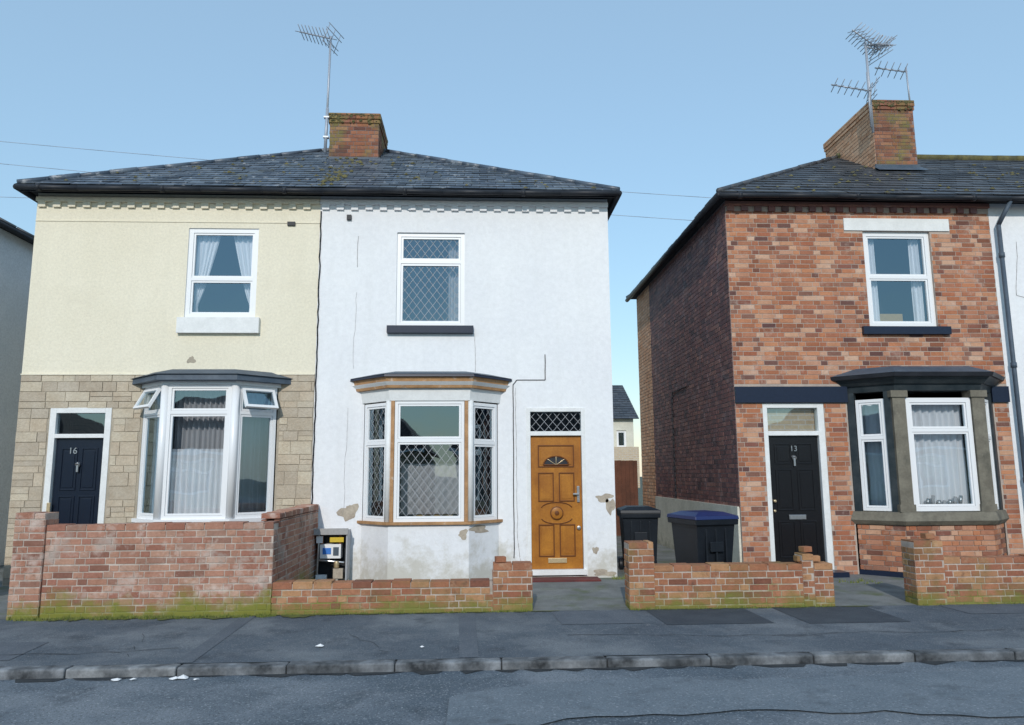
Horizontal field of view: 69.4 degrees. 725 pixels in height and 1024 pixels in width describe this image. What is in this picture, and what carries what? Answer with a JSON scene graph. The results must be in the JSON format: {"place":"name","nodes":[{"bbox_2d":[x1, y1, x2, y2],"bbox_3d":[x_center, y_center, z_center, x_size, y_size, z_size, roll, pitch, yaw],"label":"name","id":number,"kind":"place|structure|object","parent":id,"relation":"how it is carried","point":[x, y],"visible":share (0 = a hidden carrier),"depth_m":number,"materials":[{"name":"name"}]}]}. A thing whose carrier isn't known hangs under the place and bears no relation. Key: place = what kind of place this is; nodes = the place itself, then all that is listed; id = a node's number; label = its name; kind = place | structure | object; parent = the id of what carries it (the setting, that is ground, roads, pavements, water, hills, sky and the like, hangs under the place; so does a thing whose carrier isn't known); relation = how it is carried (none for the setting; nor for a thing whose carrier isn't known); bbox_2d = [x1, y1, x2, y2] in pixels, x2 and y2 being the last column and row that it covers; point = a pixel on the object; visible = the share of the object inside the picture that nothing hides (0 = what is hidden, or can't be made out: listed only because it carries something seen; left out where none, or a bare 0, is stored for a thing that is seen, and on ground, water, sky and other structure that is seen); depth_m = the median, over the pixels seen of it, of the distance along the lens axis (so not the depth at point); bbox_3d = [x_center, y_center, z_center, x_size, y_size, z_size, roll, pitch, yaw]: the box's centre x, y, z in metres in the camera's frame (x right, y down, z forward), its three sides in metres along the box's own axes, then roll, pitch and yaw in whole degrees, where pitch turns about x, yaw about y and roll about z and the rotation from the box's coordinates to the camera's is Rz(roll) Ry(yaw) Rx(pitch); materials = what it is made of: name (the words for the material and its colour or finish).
{"place":"outdoors","nodes":[
{"label":"outdoors","id":0,"kind":"place"},
{"bbox_2d":[0,217,33,237],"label":"roof","id":1,"kind":"structure","parent":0,"point":[15,226],"depth_m":16.43,"materials":[{"name":"stone"}]},
{"bbox_2d":[0,163,692,220],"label":"overhead wire","id":2,"kind":"object","parent":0,"point":[86,171],"visible":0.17,"depth_m":20.98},
{"bbox_2d":[0,141,711,197],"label":"overhead wire","id":3,"kind":"object","parent":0,"point":[206,159],"visible":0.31,"depth_m":20.62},
{"bbox_2d":[0,536,950,619],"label":"front garden","id":4,"kind":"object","parent":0,"point":[606,594],"depth_m":9.71,"materials":[{"name":"concrete"}]},
{"bbox_2d":[0,228,33,564],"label":"walls","id":5,"kind":"structure","parent":4,"relation":"on","point":[16,254],"depth_m":13.34,"materials":[{"name":"grey paint"}]},
{"bbox_2d":[0,221,33,244],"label":"gutter","id":6,"kind":"object","parent":5,"relation":"on","point":[16,232],"depth_m":13.31,"materials":[{"name":"black plastic"}]},
{"bbox_2d":[2,193,320,585],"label":"walls","id":7,"kind":"structure","parent":4,"relation":"on","point":[107,295],"depth_m":11.29,"materials":[{"name":"paint"}]},
{"bbox_2d":[42,408,111,523],"bbox_3d":[-6.413,1.920,10.879,0.890,2.510,0.130,0,-9,-3],"label":"front door","id":8,"kind":"structure","parent":7,"relation":"attached to","point":[75,485],"depth_m":10.92,"materials":[{"name":"wood"}]},
{"bbox_2d":[131,369,291,521],"bbox_3d":[-4.509,1.669,10.742,2.442,3.140,0.785,0,-9,-3],"label":"bay window","id":9,"kind":"structure","parent":7,"relation":"attached to","point":[216,463],"depth_m":10.73,"materials":[{"name":"plastic"}]},
{"bbox_2d":[176,228,259,333],"bbox_3d":[-4.488,-1.260,11.469,1.230,1.670,0.250,0,-9,-3],"label":"window","id":10,"kind":"structure","parent":7,"relation":"attached to","point":[203,246],"depth_m":11.46,"materials":[{"name":"plastic"}]},
{"bbox_2d":[287,221,295,225],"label":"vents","id":11,"kind":"object","parent":7,"relation":"attached to","point":[291,223],"visible":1,"depth_m":11.57,"materials":[{"name":"grey plastic"}]},
{"bbox_2d":[6,504,318,619],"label":"brick wall","id":12,"kind":"structure","parent":4,"relation":"on","point":[220,568],"depth_m":8.42,"materials":[{"name":"brown brick"}]},
{"bbox_2d":[271,561,532,614],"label":"brick wall","id":13,"kind":"structure","parent":4,"relation":"on","point":[508,586],"depth_m":8.51,"materials":[{"name":"brick"}]},
{"bbox_2d":[311,196,616,580],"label":"walls","id":14,"kind":"structure","parent":4,"relation":"on","point":[537,290],"depth_m":11.53,"materials":[{"name":"white paint"}]},
{"bbox_2d":[13,183,621,219],"bbox_3d":[-3.084,-2.120,14.984,9.310,0.127,7.334,0,-9,-3],"label":"gutter","id":15,"kind":"object","parent":14,"relation":"on","point":[32,191],"visible":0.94,"depth_m":11.46,"materials":[{"name":"black plastic"}]},
{"bbox_2d":[16,148,619,189],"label":"roof","id":16,"kind":"structure","parent":14,"relation":"on","point":[317,168],"depth_m":12.34,"materials":[{"name":"tile"}]},
{"bbox_2d":[327,113,387,159],"bbox_3d":[-3.027,-4.191,14.535,1.080,1.145,1.400,0,-9,-3],"label":"chimney","id":17,"kind":"object","parent":16,"relation":"on","point":[358,135],"visible":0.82,"depth_m":14.07,"materials":[{"name":"brick"}]},
{"bbox_2d":[296,22,343,153],"bbox_3d":[-3.777,-5.262,14.238,0.837,2.677,0.560,-3,-9,16],"label":"tv antenna","id":18,"kind":"object","parent":17,"relation":"attached to","point":[326,118],"visible":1,"depth_m":14.19,"materials":[{"name":"metal"}]},
{"bbox_2d":[312,528,350,579],"bbox_3d":[-2.627,2.773,10.735,0.520,0.730,0.300,0,-9,-3],"label":"meter box","id":19,"kind":"object","parent":14,"relation":"attached to","point":[333,553],"visible":0.93,"depth_m":10.68,"materials":[{"name":"plastic"}]},
{"bbox_2d":[311,211,545,559],"bbox_3d":[-1.239,0.387,11.303,3.530,5.601,0.043,0,-9,-3],"label":"wall cable","id":20,"kind":"object","parent":14,"relation":"attached to","point":[349,217],"visible":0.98,"depth_m":11.27,"materials":[{"name":"plastic"}]},
{"bbox_2d":[387,233,472,333],"bbox_3d":[-1.273,-1.236,11.663,1.330,1.625,0.356,0,-9,-3],"label":"window","id":21,"kind":"structure","parent":14,"relation":"attached to","point":[455,264],"depth_m":11.64,"materials":[{"name":"plastic"}]},
{"bbox_2d":[350,371,511,579],"bbox_3d":[-1.220,1.707,11.039,2.482,3.110,1.070,0,-9,-3],"label":"bay window","id":22,"kind":"structure","parent":14,"relation":"attached to","point":[432,537],"depth_m":10.77,"materials":[{"name":"white paint"}]},
{"bbox_2d":[526,408,600,581],"bbox_3d":[0.721,1.972,11.072,1.100,2.610,0.490,0,-9,-3],"label":"front door","id":23,"kind":"structure","parent":14,"relation":"attached to","point":[556,509],"depth_m":11.19,"materials":[{"name":"orange wood"}]},
{"bbox_2d":[614,460,637,535],"bbox_3d":[2.137,3.377,18.455,2.036,1.857,0.060,0,-9,-3],"label":"wooden fence","id":24,"kind":"object","parent":4,"relation":"on","point":[626,483],"visible":0.18,"depth_m":18.50,"materials":[{"name":"brown wood"}]},
{"bbox_2d":[616,505,660,569],"bbox_3d":[2.020,2.821,11.794,0.629,1.045,0.791,-1,-9,3],"label":"wheelie bin","id":25,"kind":"object","parent":4,"relation":"on","point":[638,522],"visible":0.73,"depth_m":11.49,"materials":[{"name":"plastic"}]},
{"bbox_2d":[667,510,738,562],"bbox_3d":[2.612,2.570,10.139,0.660,1.044,0.830,2,-9,-17],"label":"wheelie bin","id":26,"kind":"object","parent":4,"relation":"on","point":[701,536],"visible":0.62,"depth_m":9.87,"materials":[{"name":"plastic"}]},
{"bbox_2d":[624,540,834,609],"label":"brick wall","id":27,"kind":"structure","parent":4,"relation":"on","point":[806,580],"depth_m":8.70,"materials":[{"name":"brick"}]},
{"bbox_2d":[495,533,934,562],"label":"loose bricks","id":28,"kind":"object","parent":27,"relation":"on","point":[498,559],"visible":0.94,"depth_m":8.86,"materials":[{"name":"brown brick"}]},
{"bbox_2d":[636,201,950,562],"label":"side wall","id":29,"kind":"structure","parent":4,"relation":"on","point":[689,452],"depth_m":13.53,"materials":[{"name":"brick"}]},
{"bbox_2d":[725,201,1023,573],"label":"front wall","id":30,"kind":"structure","parent":4,"relation":"on","point":[799,311],"depth_m":11.79,"materials":[{"name":"brick"}]},
{"bbox_2d":[762,403,849,577],"bbox_3d":[4.416,1.946,11.273,1.100,2.670,0.430,0,-9,-3],"label":"front door","id":31,"kind":"structure","parent":30,"relation":"attached to","point":[799,512],"depth_m":11.42,"materials":[{"name":"black wood"}]},
{"bbox_2d":[626,153,1023,297],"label":"roof","id":32,"kind":"structure","parent":30,"relation":"on","point":[998,175],"depth_m":13.29,"materials":[{"name":"tile"}]},
{"bbox_2d":[823,100,927,170],"bbox_3d":[7.428,-4.303,15.306,0.980,1.595,2.200,0,-9,-3],"label":"chimney","id":33,"kind":"object","parent":32,"relation":"on","point":[890,143],"visible":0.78,"depth_m":14.49,"materials":[{"name":"brick"}]},
{"bbox_2d":[831,72,879,127],"bbox_3d":[6.711,-5.140,14.432,0.865,1.150,0.483,0,-9,-3],"label":"tv antenna","id":34,"kind":"object","parent":33,"relation":"attached to","point":[864,89],"visible":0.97,"depth_m":14.46,"materials":[{"name":"metal"}]},
{"bbox_2d":[846,22,896,132],"bbox_3d":[7.142,-5.534,14.569,0.924,2.164,0.644,3,-9,-19],"label":"tv antenna","id":35,"kind":"object","parent":33,"relation":"attached to","point":[878,46],"visible":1,"depth_m":14.61,"materials":[{"name":"metal"}]},
{"bbox_2d":[875,61,909,99],"bbox_3d":[7.634,-5.521,14.822,0.621,1.007,0.346,-2,-9,9],"label":"tv antenna","id":36,"kind":"object","parent":33,"relation":"attached to","point":[891,69],"visible":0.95,"depth_m":14.82,"materials":[{"name":"metal"}]},
{"bbox_2d":[725,201,1009,402],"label":"trim","id":37,"kind":"structure","parent":30,"relation":"attached to","point":[810,394],"depth_m":12.01,"materials":[{"name":"brick"}]},
{"bbox_2d":[862,232,951,334],"bbox_3d":[6.272,-1.260,12.146,1.430,1.715,0.570,0,-9,-3],"label":"window","id":38,"kind":"structure","parent":30,"relation":"attached to","point":[888,324],"depth_m":12.02,"materials":[{"name":"plastic"}]},
{"bbox_2d":[830,366,1008,577],"bbox_3d":[6.451,1.641,11.217,2.866,3.190,0.756,0,-9,-3],"label":"bay window","id":39,"kind":"structure","parent":30,"relation":"attached to","point":[909,474],"depth_m":11.18,"materials":[{"name":"stone"}]},
{"bbox_2d":[901,539,1023,605],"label":"brick wall","id":40,"kind":"structure","parent":4,"relation":"on","point":[933,574],"depth_m":8.84,"materials":[{"name":"brick"}]},
{"bbox_2d":[951,204,1023,544],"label":"walls","id":41,"kind":"structure","parent":4,"relation":"on","point":[1012,226],"depth_m":12.00,"materials":[{"name":"white paint"}]},
{"bbox_2d":[625,191,1023,301],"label":"gutter","id":42,"kind":"object","parent":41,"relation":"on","point":[713,204],"visible":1,"depth_m":11.91,"materials":[{"name":"black plastic"}]},
{"bbox_2d":[996,201,1023,482],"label":"downpipe","id":43,"kind":"object","parent":4,"relation":"on","point":[1013,363],"visible":1,"depth_m":11.77,"materials":[{"name":"grey plastic"}]},
{"bbox_2d":[1,477,1006,666],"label":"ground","id":44,"kind":"structure","parent":0,"point":[640,495],"depth_m":7.21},
{"bbox_2d":[0,648,1023,679],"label":"kerb","id":45,"kind":"structure","parent":44,"relation":"on","point":[291,667],"depth_m":6.37,"materials":[{"name":"concrete"}]},
{"bbox_2d":[613,419,639,487],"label":"walls","id":46,"kind":"structure","parent":44,"relation":"on","point":[629,451],"depth_m":30.10,"materials":[{"name":"paint"}]},
{"bbox_2d":[616,430,625,446],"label":"windows","id":47,"kind":"structure","parent":46,"relation":"attached to","point":[622,431],"depth_m":30.18,"materials":[{"name":"plastic"}]},
{"bbox_2d":[612,385,638,418],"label":"roof","id":48,"kind":"structure","parent":46,"relation":"on","point":[623,407],"depth_m":31.26,"materials":[{"name":"tile"}]},
{"bbox_2d":[0,660,1023,724],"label":"road","id":49,"kind":"structure","parent":0,"point":[960,693],"depth_m":5.45,"materials":[{"name":"grey asphalt"}]},
{"bbox_2d":[111,644,423,680],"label":"litter","id":50,"kind":"object","parent":49,"relation":"on","point":[185,676],"visible":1,"depth_m":6.09,"materials":[{"name":"white paper"}]},
{"bbox_2d":[15,660,1023,681],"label":"road edge grit","id":51,"kind":"object","parent":49,"relation":"on","point":[513,670],"visible":0.99,"depth_m":6.31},
{"bbox_2d":[0,603,1023,665],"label":"pavement","id":52,"kind":"structure","parent":0,"point":[278,638],"depth_m":7.36,"materials":[{"name":"grey asphalt"}]},
{"bbox_2d":[18,605,871,621],"bbox_3d":[-0.619,2.851,8.387,9.767,0.001,0.225,0,-9,-3],"label":"moss","id":53,"kind":"object","parent":52,"relation":"on","point":[290,616],"visible":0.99,"depth_m":8.40,"materials":[{"name":"green plant"}]},
{"bbox_2d":[7,574,1023,620],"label":"weeds","id":54,"kind":"object","parent":52,"relation":"on","point":[143,617],"visible":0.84,"depth_m":8.31,"materials":[{"name":"green plant"}]},
{"bbox_2d":[0,0,1023,476],"label":"sky","id":55,"kind":"structure","parent":0,"point":[685,98],"materials":[{"name":"blue"}]}
]}

